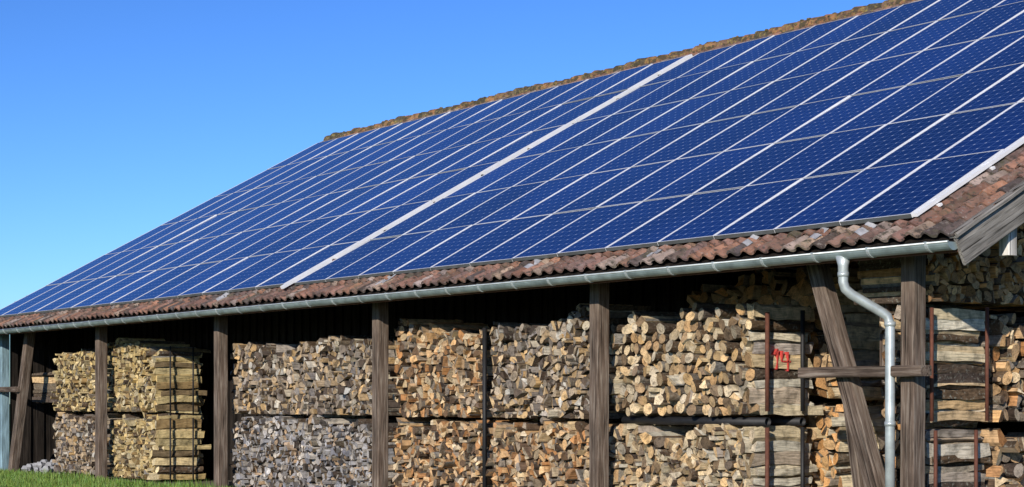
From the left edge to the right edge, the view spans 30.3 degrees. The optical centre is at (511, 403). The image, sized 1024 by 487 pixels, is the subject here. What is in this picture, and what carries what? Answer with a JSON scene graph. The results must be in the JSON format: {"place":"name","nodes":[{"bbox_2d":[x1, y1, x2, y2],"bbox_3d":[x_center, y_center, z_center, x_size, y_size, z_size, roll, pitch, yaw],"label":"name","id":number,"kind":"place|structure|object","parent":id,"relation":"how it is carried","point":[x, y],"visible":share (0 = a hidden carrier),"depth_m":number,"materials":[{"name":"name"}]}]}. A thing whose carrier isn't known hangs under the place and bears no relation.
{"place":"outdoors","nodes":[
{"label":"outdoors","id":0,"kind":"place"},
{"bbox_2d":[31,372,57,403],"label":"timber pile","id":1,"kind":"object","parent":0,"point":[45,386],"visible":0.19,"depth_m":44.04,"materials":[{"name":"brown wood"}]},
{"bbox_2d":[3,404,151,486],"bbox_3d":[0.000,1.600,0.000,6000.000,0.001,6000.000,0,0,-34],"label":"ground","id":2,"kind":"structure","parent":0,"point":[34,476],"depth_m":57.21,"materials":[{"name":"green plant"}]},
{"bbox_2d":[0,467,235,486],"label":"grass","id":3,"kind":"structure","parent":0,"point":[44,479],"depth_m":36.76,"materials":[{"name":"green plant"}]},
{"bbox_2d":[14,471,230,486],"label":"barn floor","id":4,"kind":"structure","parent":0,"point":[202,480],"depth_m":38.98,"materials":[{"name":"soil"}]},
{"bbox_2d":[0,334,9,469],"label":"post","id":5,"kind":"object","parent":4,"relation":"on","point":[4,399],"visible":0.84,"depth_m":44.40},
{"bbox_2d":[0,387,20,391],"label":"tie beam","id":6,"kind":"structure","parent":5,"relation":"attached to","point":[9,389],"depth_m":43.42,"materials":[{"name":"brown wood"}]},
{"bbox_2d":[8,332,35,470],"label":"brace","id":7,"kind":"object","parent":4,"relation":"on","point":[22,398],"visible":0.9,"depth_m":43.33,"materials":[{"name":"wood"}]},
{"bbox_2d":[21,459,65,473],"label":"stone pile","id":8,"kind":"object","parent":4,"relation":"on","point":[42,465],"visible":0.5,"depth_m":43.23,"materials":[{"name":"grey stone"}]},
{"bbox_2d":[52,412,122,474],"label":"firewood stack","id":9,"kind":"object","parent":4,"relation":"on","point":[74,437],"visible":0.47,"depth_m":41.55,"materials":[{"name":"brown wood"}]},
{"bbox_2d":[50,349,113,411],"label":"firewood stack","id":10,"kind":"object","parent":9,"relation":"on","point":[74,375],"visible":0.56,"depth_m":41.57,"materials":[{"name":"brown wood"}]},
{"bbox_2d":[95,326,107,478],"bbox_3d":[-8.613,-0.080,39.599,0.205,3.360,0.205,0,0,-34],"label":"post","id":11,"kind":"object","parent":4,"relation":"on","point":[101,357],"visible":0.84,"depth_m":39.52,"materials":[{"name":"brown wood"}]},
{"bbox_2d":[107,412,210,481],"bbox_3d":[-7.385,0.882,39.268,1.346,1.436,2.611,0,0,-34],"label":"firewood stack","id":12,"kind":"object","parent":4,"relation":"on","point":[154,445],"visible":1,"depth_m":38.44,"materials":[{"name":"brown wood"}]},
{"bbox_2d":[107,338,210,415],"bbox_3d":[-7.368,-0.564,39.278,1.352,1.627,2.610,0,0,-34],"label":"firewood stack","id":13,"kind":"object","parent":12,"relation":"on","point":[153,375],"visible":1,"depth_m":38.49,"materials":[{"name":"brown wood"}]},
{"bbox_2d":[214,316,227,486],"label":"post","id":14,"kind":"object","parent":4,"relation":"on","point":[220,400],"visible":0.92,"depth_m":34.80,"materials":[{"name":"brown wood"}]},
{"bbox_2d":[228,415,309,486],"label":"firewood stack","id":15,"kind":"object","parent":4,"relation":"on","point":[266,452],"visible":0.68,"depth_m":34.05,"materials":[{"name":"grey wood"}]},
{"bbox_2d":[296,414,399,486],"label":"firewood stack","id":16,"kind":"object","parent":4,"relation":"on","point":[335,450],"visible":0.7,"depth_m":31.95,"materials":[{"name":"grey wood"}]},
{"bbox_2d":[230,335,401,415],"bbox_3d":[-3.299,-0.464,33.324,1.388,1.387,5.244,0,0,-34],"label":"firewood stack","id":17,"kind":"object","parent":16,"relation":"on","point":[331,375],"visible":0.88,"depth_m":32.69,"materials":[{"name":"brown wood"}]},
{"bbox_2d":[372,302,388,486],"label":"post","id":18,"kind":"object","parent":4,"relation":"on","point":[380,333],"visible":0.9,"depth_m":30.03,"materials":[{"name":"brown wood"}]},
{"bbox_2d":[389,418,537,486],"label":"firewood stack","id":19,"kind":"object","parent":4,"relation":"on","point":[437,452],"visible":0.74,"depth_m":29.20,"materials":[{"name":"brown wood"}]},
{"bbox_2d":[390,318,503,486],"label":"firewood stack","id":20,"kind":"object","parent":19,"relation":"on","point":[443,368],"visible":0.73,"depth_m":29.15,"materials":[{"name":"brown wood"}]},
{"bbox_2d":[485,416,622,486],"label":"firewood stack","id":21,"kind":"object","parent":4,"relation":"on","point":[545,452],"visible":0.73,"depth_m":26.98,"materials":[{"name":"brown wood"}]},
{"bbox_2d":[489,303,650,418],"bbox_3d":[0.851,-0.579,27.298,1.327,1.623,2.611,0,0,-34],"label":"firewood stack","id":22,"kind":"object","parent":21,"relation":"on","point":[541,370],"visible":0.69,"depth_m":26.86,"materials":[{"name":"brown wood"}]},
{"bbox_2d":[589,283,608,486],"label":"post","id":23,"kind":"object","parent":4,"relation":"on","point":[599,397],"visible":0.91,"depth_m":25.26,"materials":[{"name":"brown wood"}]},
{"bbox_2d":[609,416,817,486],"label":"firewood stack","id":24,"kind":"object","parent":4,"relation":"on","point":[663,451],"visible":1,"depth_m":23.95,"materials":[{"name":"brown wood"}]},
{"bbox_2d":[609,302,823,416],"bbox_3d":[2.607,-0.557,24.715,1.325,1.467,3.067,0,0,-34],"label":"firewood stack","id":25,"kind":"object","parent":24,"relation":"on","point":[716,359],"visible":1,"depth_m":23.91,"materials":[{"name":"brown wood"}]},
{"bbox_2d":[689,402,895,486],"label":"firewood stack","id":26,"kind":"object","parent":4,"relation":"on","point":[827,440],"visible":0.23,"depth_m":24.00,"materials":[{"name":"brown wood"}]},
{"bbox_2d":[687,267,895,399],"bbox_3d":[3.704,-0.906,25.259,1.321,1.749,2.976,0,0,-34],"label":"firewood stack","id":27,"kind":"object","parent":26,"relation":"on","point":[862,325],"visible":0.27,"depth_m":24.22,"materials":[{"name":"brown wood"}]},
{"bbox_2d":[806,263,884,486],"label":"brace","id":28,"kind":"object","parent":4,"relation":"on","point":[871,467],"visible":0.89,"depth_m":21.37,"materials":[{"name":"brown wood"}]},
{"bbox_2d":[843,406,863,486],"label":"brace","id":29,"kind":"object","parent":4,"relation":"on","point":[857,480],"visible":0.34,"depth_m":21.60,"materials":[{"name":"brown wood"}]},
{"bbox_2d":[900,255,925,486],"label":"post","id":30,"kind":"object","parent":4,"relation":"on","point":[913,327],"visible":0.88,"depth_m":20.58,"materials":[{"name":"brown wood"}]},
{"bbox_2d":[798,365,931,377],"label":"tie beam","id":31,"kind":"structure","parent":30,"relation":"attached to","point":[871,371],"depth_m":20.92,"materials":[{"name":"brown wood"}]},
{"bbox_2d":[878,429,991,486],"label":"firewood stack","id":32,"kind":"object","parent":4,"relation":"on","point":[953,457],"visible":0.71,"depth_m":21.14,"materials":[{"name":"brown wood"}]},
{"bbox_2d":[880,307,991,425],"bbox_3d":[4.846,-0.408,21.401,1.251,1.343,0.855,0,0,-34],"label":"firewood stack","id":33,"kind":"object","parent":32,"relation":"on","point":[956,394],"visible":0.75,"depth_m":21.21,"materials":[{"name":"brown wood"}]},
{"bbox_2d":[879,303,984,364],"bbox_3d":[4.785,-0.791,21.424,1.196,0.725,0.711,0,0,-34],"label":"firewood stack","id":34,"kind":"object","parent":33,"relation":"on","point":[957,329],"visible":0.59,"depth_m":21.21,"materials":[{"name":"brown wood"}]},
{"bbox_2d":[933,427,1023,486],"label":"firewood stack","id":35,"kind":"object","parent":4,"relation":"on","point":[1005,468],"visible":0.51,"depth_m":21.59,"materials":[{"name":"brown wood"}]},
{"bbox_2d":[966,313,1023,421],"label":"firewood stack","id":36,"kind":"object","parent":35,"relation":"on","point":[1006,366],"visible":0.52,"depth_m":21.61,"materials":[{"name":"brown wood"}]},
{"bbox_2d":[854,223,1023,311],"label":"firewood stack","id":37,"kind":"object","parent":36,"relation":"on","point":[991,278],"visible":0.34,"depth_m":21.25,"materials":[{"name":"brown wood"}]},
{"bbox_2d":[880,304,891,365],"bbox_3d":[4.263,-1.100,21.538,0.113,1.600,0.113,0,0,-34],"label":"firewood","id":38,"kind":"object","parent":37,"relation":"attached to","point":[888,307],"visible":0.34,"depth_m":21.51,"materials":[{"name":"brown wood"}]},
{"bbox_2d":[0,0,884,403],"label":"sky","id":39,"kind":"structure","parent":0,"point":[119,119],"materials":[{"name":"blue"}]},
{"bbox_2d":[0,166,1020,328],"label":"roof deck","id":40,"kind":"structure","parent":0,"point":[908,239],"depth_m":24.90,"materials":[{"name":"brown wood"}]},
{"bbox_2d":[10,265,1023,480],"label":"board walls","id":41,"kind":"structure","parent":0,"point":[549,305],"depth_m":36.44,"materials":[{"name":"black wood"}]},
{"bbox_2d":[0,0,1023,327],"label":"roof tiles","id":42,"kind":"object","parent":41,"relation":"on","point":[984,188],"visible":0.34,"depth_m":24.04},
{"bbox_2d":[0,54,692,317],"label":"solar panel array","id":43,"kind":"object","parent":42,"relation":"on","point":[296,217],"visible":1,"depth_m":39.06,"materials":[{"name":"glass"}]},
{"bbox_2d":[2,242,933,333],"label":"gutter brackets","id":44,"kind":"object","parent":42,"relation":"attached to","point":[812,257],"visible":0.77,"depth_m":25.73,"materials":[{"name":"grey metal"}]},
{"bbox_2d":[0,249,957,334],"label":"fascia","id":45,"kind":"structure","parent":42,"relation":"attached to","point":[824,262],"depth_m":25.02,"materials":[{"name":"brown wood"}]},
{"bbox_2d":[0,241,957,333],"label":"gutter","id":46,"kind":"object","parent":45,"relation":"attached to","point":[949,245],"visible":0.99,"depth_m":24.75,"materials":[{"name":"metal"}]},
{"bbox_2d":[0,240,948,329],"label":"gutter bead","id":47,"kind":"object","parent":46,"relation":"attached to","point":[860,249],"visible":1,"depth_m":24.73,"materials":[{"name":"grey metal"}]},
{"bbox_2d":[836,256,894,486],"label":"downpipe","id":48,"kind":"object","parent":45,"relation":"attached to","point":[850,293],"visible":1,"depth_m":20.59,"materials":[{"name":"metal"}]},
{"bbox_2d":[837,272,848,276],"bbox_3d":[3.615,-1.405,20.610,0.124,0.050,0.124,0,0,-34],"label":"pipe collar","id":49,"kind":"object","parent":48,"relation":"attached to","point":[839,274],"visible":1,"depth_m":20.56,"materials":[{"name":"metal"}]},
{"bbox_2d":[884,321,895,325],"bbox_3d":[4.130,-0.865,20.636,0.124,0.050,0.124,0,0,-34],"label":"pipe collar","id":50,"kind":"object","parent":48,"relation":"attached to","point":[890,323],"visible":1,"depth_m":20.58,"materials":[{"name":"metal"}]},
{"bbox_2d":[884,421,895,425],"bbox_3d":[4.130,0.225,20.636,0.124,0.050,0.124,0,0,-34],"label":"pipe collar","id":51,"kind":"object","parent":48,"relation":"attached to","point":[889,423],"visible":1,"depth_m":20.59,"materials":[{"name":"metal"}]},
{"bbox_2d":[216,222,879,300],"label":"flashing plates","id":52,"kind":"object","parent":42,"relation":"on","point":[859,231],"visible":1,"depth_m":22.22,"materials":[{"name":"grey metal"}]},
{"bbox_2d":[323,0,913,140],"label":"ridge tiles","id":53,"kind":"object","parent":42,"relation":"on","point":[801,23],"visible":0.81,"depth_m":38.83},
{"bbox_2d":[294,0,1023,284],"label":"solar panel array","id":54,"kind":"object","parent":42,"relation":"on","point":[910,110],"visible":1,"depth_m":27.42,"materials":[{"name":"glass"}]},
{"bbox_2d":[949,181,1023,237],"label":"verge strip","id":55,"kind":"object","parent":42,"relation":"attached to","point":[970,223],"visible":1,"depth_m":19.52,"materials":[{"name":"wood"}]},
{"bbox_2d":[954,191,1023,264],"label":"barge board","id":56,"kind":"object","parent":42,"relation":"attached to","point":[986,233],"visible":1,"depth_m":19.57,"materials":[{"name":"grey wood"}]},
{"bbox_2d":[999,228,1016,255],"bbox_3d":[5.243,-1.790,19.969,0.143,0.460,0.144,0,0,-34],"label":"purlin end","id":57,"kind":"object","parent":42,"relation":"attached to","point":[1008,245],"visible":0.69,"depth_m":19.92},
{"bbox_2d":[755,261,977,429],"bbox_3d":[4.770,-0.291,25.816,1.346,3.754,3.289,0,0,-34],"label":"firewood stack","id":58,"kind":"object","parent":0,"point":[853,264],"visible":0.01,"depth_m":25.13,"materials":[{"name":"brown wood"}]}
]}

